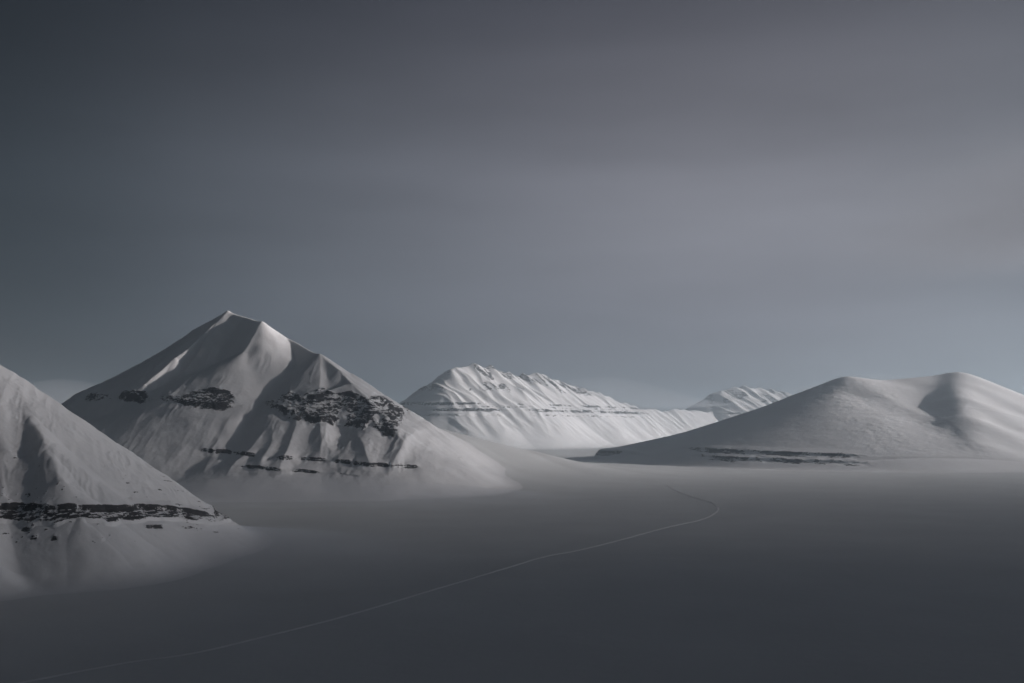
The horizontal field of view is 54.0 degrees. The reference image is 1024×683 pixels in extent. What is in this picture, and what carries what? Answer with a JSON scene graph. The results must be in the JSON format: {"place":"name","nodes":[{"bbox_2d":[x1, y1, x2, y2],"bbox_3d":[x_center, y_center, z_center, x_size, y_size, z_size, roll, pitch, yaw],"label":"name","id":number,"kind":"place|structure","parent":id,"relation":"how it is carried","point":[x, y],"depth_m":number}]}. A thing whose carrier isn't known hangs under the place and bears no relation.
{"place":"outdoors","nodes":[
{"label":"outdoors","id":0,"kind":"place"},
{"bbox_2d":[0,365,272,600],"bbox_3d":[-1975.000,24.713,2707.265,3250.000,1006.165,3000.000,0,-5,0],"label":"mountain","id":1,"kind":"structure","parent":0,"point":[85,506],"depth_m":2115.29},
{"bbox_2d":[61,311,522,501],"bbox_3d":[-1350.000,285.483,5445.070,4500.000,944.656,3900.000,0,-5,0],"label":"mountain","id":2,"kind":"structure","parent":0,"point":[227,406],"depth_m":4682.04},
{"bbox_2d":[0,429,1023,682],"bbox_3d":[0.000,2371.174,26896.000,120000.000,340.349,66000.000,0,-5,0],"label":"snow ground","id":3,"kind":"structure","parent":0,"point":[824,577],"depth_m":1809.65},
{"bbox_2d":[17,485,718,682],"bbox_3d":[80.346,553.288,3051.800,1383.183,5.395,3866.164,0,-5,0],"label":"snowmobile track","id":4,"kind":"structure","parent":3,"relation":"on","point":[341,616],"depth_m":1532.63},
{"bbox_2d":[0,0,1023,411],"label":"sky","id":5,"kind":"structure","parent":0,"point":[661,205]},
{"bbox_2d":[399,363,717,449],"bbox_3d":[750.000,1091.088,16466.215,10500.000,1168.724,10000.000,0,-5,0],"label":"mountain","id":6,"kind":"structure","parent":0,"point":[535,411],"depth_m":13522.47},
{"bbox_2d":[685,385,790,420],"bbox_3d":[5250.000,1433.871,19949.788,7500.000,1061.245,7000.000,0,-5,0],"label":"mountain","id":7,"kind":"structure","parent":0,"point":[728,403],"depth_m":18587.46},
{"bbox_2d":[594,372,1023,472],"bbox_3d":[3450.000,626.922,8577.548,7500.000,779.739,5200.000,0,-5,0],"label":"mountain","id":8,"kind":"structure","parent":0,"point":[956,422],"depth_m":7606.60}
]}

